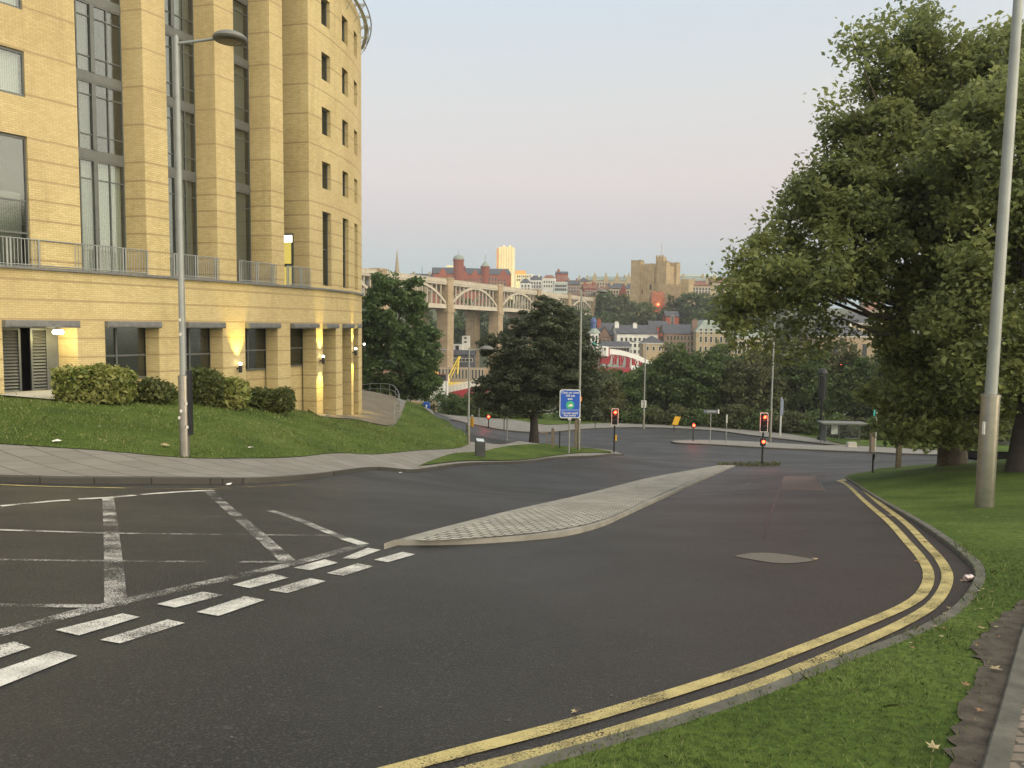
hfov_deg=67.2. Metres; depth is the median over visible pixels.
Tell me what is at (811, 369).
scrub tree
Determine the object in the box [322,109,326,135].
window
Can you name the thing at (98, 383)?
hedge
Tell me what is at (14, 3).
window
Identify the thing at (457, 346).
white shed
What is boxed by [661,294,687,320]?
hillside tree
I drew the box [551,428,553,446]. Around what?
timber post
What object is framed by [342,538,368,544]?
road marking
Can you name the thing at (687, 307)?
hillside tree
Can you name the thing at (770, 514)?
road seam
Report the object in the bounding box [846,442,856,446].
concrete block
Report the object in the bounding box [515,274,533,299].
golden block
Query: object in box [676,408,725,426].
bush
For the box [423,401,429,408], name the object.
blue sign
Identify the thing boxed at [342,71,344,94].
window
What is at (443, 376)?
red white shopfront
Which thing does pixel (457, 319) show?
hillside tree
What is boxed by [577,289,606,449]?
street lamp
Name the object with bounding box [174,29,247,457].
street lamp
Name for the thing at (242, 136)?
window
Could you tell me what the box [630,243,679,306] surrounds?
castle keep
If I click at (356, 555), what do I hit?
road marking
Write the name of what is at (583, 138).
sky
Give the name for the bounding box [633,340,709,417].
scrub tree
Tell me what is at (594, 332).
bridge cabin
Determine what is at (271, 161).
hotel
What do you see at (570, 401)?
blue road sign
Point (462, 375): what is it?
building
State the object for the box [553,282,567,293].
roof terrace building
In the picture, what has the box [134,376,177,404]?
shrub
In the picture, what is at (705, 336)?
pale hall
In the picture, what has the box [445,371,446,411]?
street lamp
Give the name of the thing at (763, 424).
traffic light
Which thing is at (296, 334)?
window
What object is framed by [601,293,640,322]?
hillside tree
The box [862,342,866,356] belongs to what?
window
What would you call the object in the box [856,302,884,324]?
stone house
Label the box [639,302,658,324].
hillside tree
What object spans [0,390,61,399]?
doorstep paving
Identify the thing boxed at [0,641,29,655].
road marking
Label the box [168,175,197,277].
window
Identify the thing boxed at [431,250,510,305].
red brick hall
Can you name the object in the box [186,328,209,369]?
window
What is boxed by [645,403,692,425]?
bush
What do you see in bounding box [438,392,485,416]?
bush
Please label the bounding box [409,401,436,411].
tan quay wall
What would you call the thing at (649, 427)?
kerb
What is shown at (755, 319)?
hillside tree
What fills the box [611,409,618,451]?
traffic light
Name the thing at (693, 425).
traffic light
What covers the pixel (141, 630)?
road marking
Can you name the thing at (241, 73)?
window
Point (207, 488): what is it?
road marking
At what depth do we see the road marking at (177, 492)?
13.70 m
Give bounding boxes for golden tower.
[496,245,514,298]
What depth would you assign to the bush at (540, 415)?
91.90 m
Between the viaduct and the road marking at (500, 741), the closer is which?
the road marking at (500, 741)
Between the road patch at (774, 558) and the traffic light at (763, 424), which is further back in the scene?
the traffic light at (763, 424)
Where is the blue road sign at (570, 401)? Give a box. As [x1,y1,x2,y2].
[559,389,581,453]
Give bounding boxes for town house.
[410,271,431,302]
[520,276,531,289]
[529,273,541,289]
[566,278,579,295]
[578,275,589,295]
[581,281,595,296]
[588,272,630,287]
[594,284,610,296]
[608,281,630,297]
[680,274,708,284]
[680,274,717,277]
[692,278,711,304]
[708,275,734,295]
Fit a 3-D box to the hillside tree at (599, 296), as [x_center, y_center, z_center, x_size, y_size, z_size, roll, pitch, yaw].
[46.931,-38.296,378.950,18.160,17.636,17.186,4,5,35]
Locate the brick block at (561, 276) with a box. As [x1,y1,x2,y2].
[555,269,567,281]
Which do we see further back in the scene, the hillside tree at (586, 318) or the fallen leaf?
the hillside tree at (586, 318)
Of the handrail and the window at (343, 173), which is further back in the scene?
the handrail
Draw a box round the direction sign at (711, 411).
[703,409,718,442]
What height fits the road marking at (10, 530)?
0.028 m
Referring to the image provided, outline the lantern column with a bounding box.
[817,368,827,439]
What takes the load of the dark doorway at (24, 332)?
in the hotel
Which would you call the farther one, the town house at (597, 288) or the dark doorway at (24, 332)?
the town house at (597, 288)
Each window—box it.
[0,0,20,8]
[0,46,24,96]
[0,132,29,265]
[74,0,121,82]
[76,77,123,157]
[79,157,125,272]
[104,0,119,6]
[105,328,145,377]
[164,0,193,37]
[165,33,194,105]
[167,104,195,173]
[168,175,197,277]
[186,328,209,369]
[233,0,248,61]
[234,62,248,124]
[235,126,249,186]
[235,190,251,281]
[245,328,265,370]
[284,233,293,285]
[290,328,302,366]
[321,0,326,26]
[321,54,326,81]
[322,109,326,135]
[322,163,327,189]
[322,212,327,285]
[342,19,343,41]
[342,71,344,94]
[342,122,344,145]
[343,173,344,196]
[343,219,344,287]
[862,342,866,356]
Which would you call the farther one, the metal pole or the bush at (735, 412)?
the bush at (735, 412)
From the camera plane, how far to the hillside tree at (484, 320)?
337.49 m
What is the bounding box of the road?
[0,412,999,767]
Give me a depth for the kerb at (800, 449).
64.50 m
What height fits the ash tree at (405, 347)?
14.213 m
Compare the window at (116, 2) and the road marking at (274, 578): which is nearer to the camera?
the road marking at (274, 578)
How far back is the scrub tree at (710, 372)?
96.54 m
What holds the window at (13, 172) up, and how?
in the hotel
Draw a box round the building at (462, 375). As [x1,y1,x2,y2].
[438,367,487,381]
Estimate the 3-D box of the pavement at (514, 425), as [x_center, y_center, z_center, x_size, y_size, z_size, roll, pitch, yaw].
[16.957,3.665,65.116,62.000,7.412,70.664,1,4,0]
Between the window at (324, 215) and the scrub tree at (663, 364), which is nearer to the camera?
the window at (324, 215)
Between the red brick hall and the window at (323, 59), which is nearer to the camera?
the window at (323, 59)
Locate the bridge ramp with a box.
[435,371,486,396]
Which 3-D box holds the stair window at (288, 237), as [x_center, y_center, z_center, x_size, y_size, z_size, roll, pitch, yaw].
[-11.579,-6.394,39.824,0.620,2.750,0.080,2,4,14]
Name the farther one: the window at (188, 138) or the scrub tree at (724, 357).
the scrub tree at (724, 357)
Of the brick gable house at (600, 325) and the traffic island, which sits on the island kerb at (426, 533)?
the traffic island
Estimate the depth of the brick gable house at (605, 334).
301.41 m
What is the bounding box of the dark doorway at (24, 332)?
[2,327,30,390]
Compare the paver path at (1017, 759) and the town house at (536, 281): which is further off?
the town house at (536, 281)
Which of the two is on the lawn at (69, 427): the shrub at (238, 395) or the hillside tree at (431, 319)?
the shrub at (238, 395)
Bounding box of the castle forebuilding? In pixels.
[658,279,693,309]
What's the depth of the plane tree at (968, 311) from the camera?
21.57 m
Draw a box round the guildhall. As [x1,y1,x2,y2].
[802,322,872,365]
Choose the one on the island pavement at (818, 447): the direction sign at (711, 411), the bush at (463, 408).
the direction sign at (711, 411)
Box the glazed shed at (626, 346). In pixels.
[597,341,631,366]
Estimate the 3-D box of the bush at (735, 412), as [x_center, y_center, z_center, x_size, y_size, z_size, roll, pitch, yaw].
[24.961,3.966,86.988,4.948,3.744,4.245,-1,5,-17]
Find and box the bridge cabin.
[587,317,608,355]
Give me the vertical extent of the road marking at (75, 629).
0.065 m
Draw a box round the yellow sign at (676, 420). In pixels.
[672,416,680,430]
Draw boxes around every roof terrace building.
[541,275,555,292]
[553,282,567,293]
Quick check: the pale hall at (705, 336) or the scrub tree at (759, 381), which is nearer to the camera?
the scrub tree at (759, 381)
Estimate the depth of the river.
193.73 m
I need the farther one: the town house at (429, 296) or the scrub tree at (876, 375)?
the town house at (429, 296)
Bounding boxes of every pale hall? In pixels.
[690,319,730,364]
[729,330,772,371]
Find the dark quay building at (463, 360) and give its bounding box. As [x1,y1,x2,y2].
[453,350,475,366]
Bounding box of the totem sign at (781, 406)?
[779,397,783,435]
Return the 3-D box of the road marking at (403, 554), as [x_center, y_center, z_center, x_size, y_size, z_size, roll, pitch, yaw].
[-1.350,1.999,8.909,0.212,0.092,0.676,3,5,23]
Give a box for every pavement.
[0,398,620,477]
[435,412,1009,457]
[673,440,1006,458]
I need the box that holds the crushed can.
[963,574,973,580]
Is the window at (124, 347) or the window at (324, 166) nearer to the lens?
the window at (124, 347)
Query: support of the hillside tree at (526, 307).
on the ground at (840, 310)
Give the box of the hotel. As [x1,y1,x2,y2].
[0,0,371,414]
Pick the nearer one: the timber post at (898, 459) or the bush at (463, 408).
the timber post at (898, 459)
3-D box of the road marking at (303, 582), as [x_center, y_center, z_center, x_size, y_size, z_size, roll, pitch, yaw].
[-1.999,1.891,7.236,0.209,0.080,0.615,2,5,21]
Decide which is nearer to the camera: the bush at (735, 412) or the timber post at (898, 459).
the timber post at (898, 459)
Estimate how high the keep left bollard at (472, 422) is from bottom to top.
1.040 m
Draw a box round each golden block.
[515,270,525,274]
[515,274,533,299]
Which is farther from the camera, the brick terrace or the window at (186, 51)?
the brick terrace
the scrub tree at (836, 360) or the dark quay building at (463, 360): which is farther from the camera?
the dark quay building at (463, 360)
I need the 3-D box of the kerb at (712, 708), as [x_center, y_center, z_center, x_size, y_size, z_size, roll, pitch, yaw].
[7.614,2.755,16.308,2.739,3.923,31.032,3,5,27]
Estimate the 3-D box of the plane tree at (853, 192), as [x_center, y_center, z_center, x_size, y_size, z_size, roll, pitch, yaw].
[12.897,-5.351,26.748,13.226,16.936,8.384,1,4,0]
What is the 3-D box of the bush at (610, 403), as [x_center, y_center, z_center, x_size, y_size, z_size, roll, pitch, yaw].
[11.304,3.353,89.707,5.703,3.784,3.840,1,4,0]
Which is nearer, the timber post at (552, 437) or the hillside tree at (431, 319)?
the timber post at (552, 437)
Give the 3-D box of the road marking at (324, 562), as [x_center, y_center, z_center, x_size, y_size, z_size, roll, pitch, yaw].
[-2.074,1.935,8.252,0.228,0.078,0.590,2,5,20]
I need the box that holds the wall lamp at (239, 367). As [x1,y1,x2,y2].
[237,362,241,372]
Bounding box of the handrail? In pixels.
[363,383,399,418]
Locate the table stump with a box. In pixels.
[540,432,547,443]
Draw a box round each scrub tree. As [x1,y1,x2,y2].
[586,365,628,417]
[607,368,649,415]
[623,363,669,415]
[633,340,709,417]
[664,350,728,417]
[690,341,751,416]
[714,346,787,422]
[745,337,816,420]
[779,347,845,422]
[794,336,867,419]
[832,349,892,420]
[863,355,895,417]
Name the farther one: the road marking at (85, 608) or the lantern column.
the lantern column
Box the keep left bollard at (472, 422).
[470,415,473,426]
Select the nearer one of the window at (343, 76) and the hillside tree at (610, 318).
the window at (343, 76)
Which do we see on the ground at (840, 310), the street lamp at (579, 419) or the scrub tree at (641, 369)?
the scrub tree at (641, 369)
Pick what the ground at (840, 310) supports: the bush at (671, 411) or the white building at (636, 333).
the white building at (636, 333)
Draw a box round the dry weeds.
[717,460,780,466]
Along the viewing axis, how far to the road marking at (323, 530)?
10.87 m
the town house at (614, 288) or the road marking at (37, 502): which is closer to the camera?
the road marking at (37, 502)
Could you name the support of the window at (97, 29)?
in the hotel
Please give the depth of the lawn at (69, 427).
23.56 m
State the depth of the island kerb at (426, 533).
14.62 m
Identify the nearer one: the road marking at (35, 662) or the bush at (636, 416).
the road marking at (35, 662)
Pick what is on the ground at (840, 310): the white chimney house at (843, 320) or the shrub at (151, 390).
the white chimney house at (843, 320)
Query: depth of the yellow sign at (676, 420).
80.46 m
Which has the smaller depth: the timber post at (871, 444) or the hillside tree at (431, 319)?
the timber post at (871, 444)
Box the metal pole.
[506,416,507,440]
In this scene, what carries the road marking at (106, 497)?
on the road
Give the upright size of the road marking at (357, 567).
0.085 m
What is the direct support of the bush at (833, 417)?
on the verge at (549, 419)
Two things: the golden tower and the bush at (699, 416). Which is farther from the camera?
the golden tower
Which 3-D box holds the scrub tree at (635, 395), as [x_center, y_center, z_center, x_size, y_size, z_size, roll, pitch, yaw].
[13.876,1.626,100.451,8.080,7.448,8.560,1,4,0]
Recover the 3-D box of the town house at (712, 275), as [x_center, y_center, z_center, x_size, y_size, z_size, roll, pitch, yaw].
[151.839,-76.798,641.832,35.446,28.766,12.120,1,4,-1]
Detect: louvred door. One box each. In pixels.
[2,328,21,391]
[29,328,49,390]
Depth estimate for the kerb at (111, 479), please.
15.35 m
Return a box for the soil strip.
[943,599,1023,767]
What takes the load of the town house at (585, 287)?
on the ground at (840, 310)
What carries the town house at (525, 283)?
on the ground at (840, 310)
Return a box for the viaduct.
[362,268,622,390]
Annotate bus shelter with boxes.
[817,421,867,442]
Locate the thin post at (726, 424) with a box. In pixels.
[726,415,727,438]
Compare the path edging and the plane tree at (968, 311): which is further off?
the plane tree at (968, 311)
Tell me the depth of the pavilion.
261.92 m
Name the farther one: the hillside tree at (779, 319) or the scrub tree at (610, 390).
the hillside tree at (779, 319)
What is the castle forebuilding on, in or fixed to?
on the ground at (840, 310)
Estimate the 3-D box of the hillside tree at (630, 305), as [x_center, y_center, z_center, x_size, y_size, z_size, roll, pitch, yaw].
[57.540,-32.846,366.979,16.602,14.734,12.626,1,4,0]
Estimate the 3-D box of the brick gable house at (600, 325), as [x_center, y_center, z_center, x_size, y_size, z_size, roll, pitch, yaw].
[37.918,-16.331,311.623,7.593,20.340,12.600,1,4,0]
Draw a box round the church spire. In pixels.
[395,253,399,272]
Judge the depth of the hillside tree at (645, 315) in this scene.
339.52 m
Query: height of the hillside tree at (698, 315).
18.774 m
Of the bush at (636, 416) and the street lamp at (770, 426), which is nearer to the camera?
the street lamp at (770, 426)
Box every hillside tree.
[428,309,436,344]
[435,311,465,339]
[453,322,465,343]
[457,298,484,335]
[480,305,488,340]
[484,299,523,330]
[523,299,543,317]
[574,294,605,316]
[575,308,591,334]
[585,288,623,320]
[587,308,623,335]
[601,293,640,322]
[614,311,637,324]
[618,300,647,324]
[635,310,655,324]
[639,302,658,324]
[650,308,680,327]
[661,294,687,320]
[676,292,709,322]
[682,308,711,323]
[686,292,713,319]
[698,292,732,322]
[745,309,770,333]
[766,309,803,343]
[788,309,831,338]
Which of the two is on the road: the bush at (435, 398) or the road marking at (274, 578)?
the road marking at (274, 578)
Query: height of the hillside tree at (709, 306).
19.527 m
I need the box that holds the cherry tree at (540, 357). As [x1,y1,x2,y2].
[467,294,609,443]
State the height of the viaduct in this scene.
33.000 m
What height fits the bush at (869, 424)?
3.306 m
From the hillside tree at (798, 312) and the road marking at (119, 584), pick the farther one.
the hillside tree at (798, 312)
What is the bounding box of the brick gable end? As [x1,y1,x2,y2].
[618,284,627,304]
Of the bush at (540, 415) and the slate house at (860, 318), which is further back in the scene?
the slate house at (860, 318)
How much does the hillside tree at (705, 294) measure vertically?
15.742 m
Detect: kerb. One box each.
[0,425,623,483]
[384,465,734,548]
[390,465,732,541]
[452,420,825,444]
[500,472,985,767]
[671,440,936,455]
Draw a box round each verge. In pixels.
[418,444,610,465]
[427,444,608,464]
[501,414,1008,451]
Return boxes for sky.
[352,0,1023,308]
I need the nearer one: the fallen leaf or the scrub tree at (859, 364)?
the fallen leaf
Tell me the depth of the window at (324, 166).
41.47 m
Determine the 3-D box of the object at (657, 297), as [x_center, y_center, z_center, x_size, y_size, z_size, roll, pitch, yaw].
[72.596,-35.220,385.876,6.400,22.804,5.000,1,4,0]
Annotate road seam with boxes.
[761,477,782,539]
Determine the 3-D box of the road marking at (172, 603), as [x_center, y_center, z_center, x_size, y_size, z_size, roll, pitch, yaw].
[-2.735,1.828,6.540,0.234,0.065,0.516,2,5,23]
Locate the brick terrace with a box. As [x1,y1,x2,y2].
[647,321,667,338]
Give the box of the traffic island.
[415,467,726,540]
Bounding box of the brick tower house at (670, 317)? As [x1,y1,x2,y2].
[662,311,679,323]
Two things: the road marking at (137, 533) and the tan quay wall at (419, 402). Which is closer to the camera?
the road marking at (137, 533)
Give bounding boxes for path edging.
[981,626,1023,767]
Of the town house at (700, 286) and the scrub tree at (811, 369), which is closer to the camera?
the scrub tree at (811, 369)
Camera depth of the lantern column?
76.01 m
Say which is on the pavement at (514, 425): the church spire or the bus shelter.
the bus shelter
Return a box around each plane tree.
[694,0,1023,465]
[891,48,1023,472]
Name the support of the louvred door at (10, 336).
in the hotel
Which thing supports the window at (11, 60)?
in the hotel
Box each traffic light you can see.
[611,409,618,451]
[692,423,695,440]
[760,413,767,465]
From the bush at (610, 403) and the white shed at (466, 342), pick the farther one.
the white shed at (466, 342)
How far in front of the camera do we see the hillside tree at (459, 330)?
308.08 m
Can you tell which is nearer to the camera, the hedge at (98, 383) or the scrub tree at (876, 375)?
the hedge at (98, 383)
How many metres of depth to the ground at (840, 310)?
375.08 m
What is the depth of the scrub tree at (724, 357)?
101.31 m
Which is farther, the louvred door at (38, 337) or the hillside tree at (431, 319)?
the hillside tree at (431, 319)
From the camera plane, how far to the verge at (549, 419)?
80.32 m
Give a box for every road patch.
[736,553,813,562]
[780,476,824,490]
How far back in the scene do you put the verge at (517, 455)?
41.40 m
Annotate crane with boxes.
[449,356,467,386]
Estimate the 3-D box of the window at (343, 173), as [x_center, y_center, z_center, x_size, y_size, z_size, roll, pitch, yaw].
[-9.617,-11.229,43.384,0.090,1.400,0.950,1,4,7]
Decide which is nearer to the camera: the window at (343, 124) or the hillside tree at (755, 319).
the window at (343, 124)
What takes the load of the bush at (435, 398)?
on the lawn at (69, 427)
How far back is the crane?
205.12 m
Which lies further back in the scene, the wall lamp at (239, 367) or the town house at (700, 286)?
the town house at (700, 286)
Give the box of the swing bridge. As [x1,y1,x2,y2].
[592,348,661,374]
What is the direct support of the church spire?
on the ground at (840, 310)
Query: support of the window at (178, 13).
in the hotel
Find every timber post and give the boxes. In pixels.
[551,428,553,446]
[869,432,875,451]
[895,443,901,467]
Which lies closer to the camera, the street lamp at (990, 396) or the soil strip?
the soil strip
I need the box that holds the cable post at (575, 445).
[574,420,576,447]
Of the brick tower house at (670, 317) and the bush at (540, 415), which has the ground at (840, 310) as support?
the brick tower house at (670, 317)
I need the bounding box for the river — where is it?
[405,382,818,407]
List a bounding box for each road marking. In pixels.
[0,484,117,487]
[0,499,69,505]
[0,529,23,530]
[0,544,366,636]
[0,559,286,562]
[0,603,112,607]
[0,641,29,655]
[0,651,76,685]
[25,530,304,535]
[57,613,137,634]
[79,495,136,499]
[101,619,182,642]
[102,498,127,605]
[141,490,215,494]
[150,485,282,488]
[158,592,218,606]
[198,596,262,615]
[206,492,295,562]
[233,574,287,587]
[269,510,355,543]
[271,578,324,592]
[295,559,336,569]
[328,563,369,575]
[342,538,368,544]
[346,548,378,558]
[375,552,414,561]
[378,480,934,767]
[458,490,952,767]
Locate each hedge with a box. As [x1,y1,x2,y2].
[50,362,139,404]
[248,385,296,412]
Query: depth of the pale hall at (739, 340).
284.88 m
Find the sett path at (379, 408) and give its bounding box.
[324,390,400,424]
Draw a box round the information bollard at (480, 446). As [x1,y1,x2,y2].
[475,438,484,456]
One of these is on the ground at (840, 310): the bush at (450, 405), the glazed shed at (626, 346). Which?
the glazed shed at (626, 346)
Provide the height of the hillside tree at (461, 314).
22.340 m
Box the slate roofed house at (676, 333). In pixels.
[659,324,692,356]
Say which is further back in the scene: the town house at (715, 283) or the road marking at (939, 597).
the town house at (715, 283)
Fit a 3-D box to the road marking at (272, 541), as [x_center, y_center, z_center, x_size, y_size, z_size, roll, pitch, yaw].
[-3.939,1.941,11.161,0.202,0.525,6.525,-2,5,-29]
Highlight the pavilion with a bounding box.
[639,336,663,364]
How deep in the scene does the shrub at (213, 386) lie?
27.36 m
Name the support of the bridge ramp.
in the river
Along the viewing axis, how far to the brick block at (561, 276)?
555.80 m
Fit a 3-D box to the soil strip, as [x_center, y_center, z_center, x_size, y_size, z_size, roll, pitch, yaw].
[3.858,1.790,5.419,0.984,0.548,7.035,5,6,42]
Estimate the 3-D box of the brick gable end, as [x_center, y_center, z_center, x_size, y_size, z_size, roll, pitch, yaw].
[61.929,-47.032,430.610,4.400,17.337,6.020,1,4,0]
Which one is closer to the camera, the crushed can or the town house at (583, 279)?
the crushed can
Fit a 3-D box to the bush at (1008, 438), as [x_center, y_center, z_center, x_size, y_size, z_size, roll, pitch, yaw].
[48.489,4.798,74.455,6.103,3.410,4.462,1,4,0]
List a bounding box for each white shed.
[453,344,462,349]
[462,336,469,349]
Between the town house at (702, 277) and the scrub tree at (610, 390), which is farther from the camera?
the town house at (702, 277)
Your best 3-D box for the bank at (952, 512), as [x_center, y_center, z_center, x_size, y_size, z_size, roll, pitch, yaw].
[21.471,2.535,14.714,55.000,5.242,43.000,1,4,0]
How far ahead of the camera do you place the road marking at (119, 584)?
7.82 m
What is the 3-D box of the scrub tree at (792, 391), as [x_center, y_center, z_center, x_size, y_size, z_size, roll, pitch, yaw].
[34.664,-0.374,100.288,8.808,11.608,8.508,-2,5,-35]
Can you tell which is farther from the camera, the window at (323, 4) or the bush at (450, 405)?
the bush at (450, 405)
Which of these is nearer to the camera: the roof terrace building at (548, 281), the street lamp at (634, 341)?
the street lamp at (634, 341)
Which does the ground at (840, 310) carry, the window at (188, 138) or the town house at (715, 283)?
the town house at (715, 283)
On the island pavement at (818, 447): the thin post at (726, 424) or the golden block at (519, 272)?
the thin post at (726, 424)
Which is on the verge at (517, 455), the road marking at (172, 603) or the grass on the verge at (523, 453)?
the grass on the verge at (523, 453)
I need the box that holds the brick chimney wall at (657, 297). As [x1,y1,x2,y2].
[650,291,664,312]
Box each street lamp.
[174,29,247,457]
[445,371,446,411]
[467,346,492,443]
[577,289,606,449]
[631,340,645,428]
[769,292,775,441]
[974,0,1022,507]
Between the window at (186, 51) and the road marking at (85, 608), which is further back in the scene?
the window at (186, 51)
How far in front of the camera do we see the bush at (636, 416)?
88.25 m
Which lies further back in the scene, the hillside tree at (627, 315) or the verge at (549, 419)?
the hillside tree at (627, 315)
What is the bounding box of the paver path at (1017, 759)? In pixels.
[1009,704,1023,767]
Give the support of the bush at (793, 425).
on the verge at (549, 419)
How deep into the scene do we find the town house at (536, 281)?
556.24 m
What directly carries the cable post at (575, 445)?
on the verge at (517, 455)
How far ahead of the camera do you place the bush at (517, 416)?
89.88 m
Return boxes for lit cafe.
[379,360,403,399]
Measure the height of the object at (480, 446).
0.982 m
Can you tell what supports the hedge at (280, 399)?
on the lawn at (69, 427)
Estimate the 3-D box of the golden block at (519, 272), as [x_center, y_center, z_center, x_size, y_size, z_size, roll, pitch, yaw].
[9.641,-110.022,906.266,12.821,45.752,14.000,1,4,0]
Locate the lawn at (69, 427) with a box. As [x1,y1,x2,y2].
[0,395,470,457]
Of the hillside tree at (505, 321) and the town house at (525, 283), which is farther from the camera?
the town house at (525, 283)
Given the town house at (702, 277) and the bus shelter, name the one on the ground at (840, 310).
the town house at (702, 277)
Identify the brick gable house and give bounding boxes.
[596,318,613,340]
[596,326,610,364]
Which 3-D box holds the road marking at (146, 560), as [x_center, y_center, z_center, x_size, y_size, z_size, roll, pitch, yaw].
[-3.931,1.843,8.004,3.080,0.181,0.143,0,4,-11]
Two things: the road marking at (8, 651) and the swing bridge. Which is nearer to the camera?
the road marking at (8, 651)
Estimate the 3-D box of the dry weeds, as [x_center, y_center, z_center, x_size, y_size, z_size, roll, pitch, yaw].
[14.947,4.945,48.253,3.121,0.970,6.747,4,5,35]
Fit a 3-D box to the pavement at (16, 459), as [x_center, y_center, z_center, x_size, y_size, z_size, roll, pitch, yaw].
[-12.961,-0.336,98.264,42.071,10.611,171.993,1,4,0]
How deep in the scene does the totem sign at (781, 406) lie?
78.34 m
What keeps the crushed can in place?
on the road
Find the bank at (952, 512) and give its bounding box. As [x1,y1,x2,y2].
[539,459,1023,767]
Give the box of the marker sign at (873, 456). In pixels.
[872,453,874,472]
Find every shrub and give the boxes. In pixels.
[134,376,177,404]
[187,364,227,406]
[218,376,252,410]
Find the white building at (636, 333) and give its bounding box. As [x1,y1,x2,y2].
[611,321,662,366]
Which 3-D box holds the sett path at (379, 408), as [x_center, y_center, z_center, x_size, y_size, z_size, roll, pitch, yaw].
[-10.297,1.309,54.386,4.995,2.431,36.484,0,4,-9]
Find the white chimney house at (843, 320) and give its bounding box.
[831,317,851,326]
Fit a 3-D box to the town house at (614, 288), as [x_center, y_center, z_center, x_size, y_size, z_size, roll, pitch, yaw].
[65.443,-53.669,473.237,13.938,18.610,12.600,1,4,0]
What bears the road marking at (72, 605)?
on the road
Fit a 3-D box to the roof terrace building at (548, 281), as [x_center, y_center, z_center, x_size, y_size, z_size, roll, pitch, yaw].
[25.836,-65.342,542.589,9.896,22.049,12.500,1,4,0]
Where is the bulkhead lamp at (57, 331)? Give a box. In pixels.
[52,328,63,333]
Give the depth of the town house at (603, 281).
556.17 m
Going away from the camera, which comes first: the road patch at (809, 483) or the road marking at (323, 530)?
the road marking at (323, 530)
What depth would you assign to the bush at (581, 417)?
90.10 m
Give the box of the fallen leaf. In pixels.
[925,740,940,751]
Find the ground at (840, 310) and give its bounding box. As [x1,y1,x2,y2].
[362,305,1004,419]
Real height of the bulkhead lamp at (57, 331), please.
0.220 m
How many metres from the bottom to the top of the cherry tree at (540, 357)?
12.235 m
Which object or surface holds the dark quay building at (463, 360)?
on the ground at (840, 310)
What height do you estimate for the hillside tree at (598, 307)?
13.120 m
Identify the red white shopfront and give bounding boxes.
[430,374,448,398]
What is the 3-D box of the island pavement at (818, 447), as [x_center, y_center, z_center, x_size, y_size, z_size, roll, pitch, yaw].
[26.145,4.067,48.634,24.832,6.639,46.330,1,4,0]
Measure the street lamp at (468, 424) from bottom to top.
5.461 m
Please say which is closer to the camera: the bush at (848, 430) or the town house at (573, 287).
the bush at (848, 430)
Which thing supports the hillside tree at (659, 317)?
on the ground at (840, 310)
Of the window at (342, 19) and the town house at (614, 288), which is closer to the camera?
the window at (342, 19)
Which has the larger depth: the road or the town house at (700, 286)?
the town house at (700, 286)
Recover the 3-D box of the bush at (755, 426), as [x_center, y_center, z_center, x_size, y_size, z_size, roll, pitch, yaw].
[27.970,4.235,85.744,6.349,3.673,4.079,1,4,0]
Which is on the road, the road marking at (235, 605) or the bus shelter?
the road marking at (235, 605)
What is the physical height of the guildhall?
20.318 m
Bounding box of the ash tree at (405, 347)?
[362,270,444,400]
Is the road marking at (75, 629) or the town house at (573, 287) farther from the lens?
the town house at (573, 287)
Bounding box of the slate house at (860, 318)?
[845,313,880,360]
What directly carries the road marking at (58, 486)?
on the road
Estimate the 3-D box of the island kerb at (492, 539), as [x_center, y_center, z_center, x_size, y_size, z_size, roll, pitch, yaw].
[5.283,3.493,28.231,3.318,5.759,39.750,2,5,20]
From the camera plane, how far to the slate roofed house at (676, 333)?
295.79 m
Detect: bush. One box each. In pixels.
[420,392,461,414]
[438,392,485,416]
[455,396,506,418]
[479,403,527,418]
[527,408,548,418]
[550,404,590,420]
[591,398,631,421]
[611,403,663,423]
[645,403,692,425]
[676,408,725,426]
[711,403,754,428]
[737,405,786,430]
[768,410,816,432]
[799,408,845,435]
[828,416,876,439]
[855,416,890,439]
[999,421,1012,441]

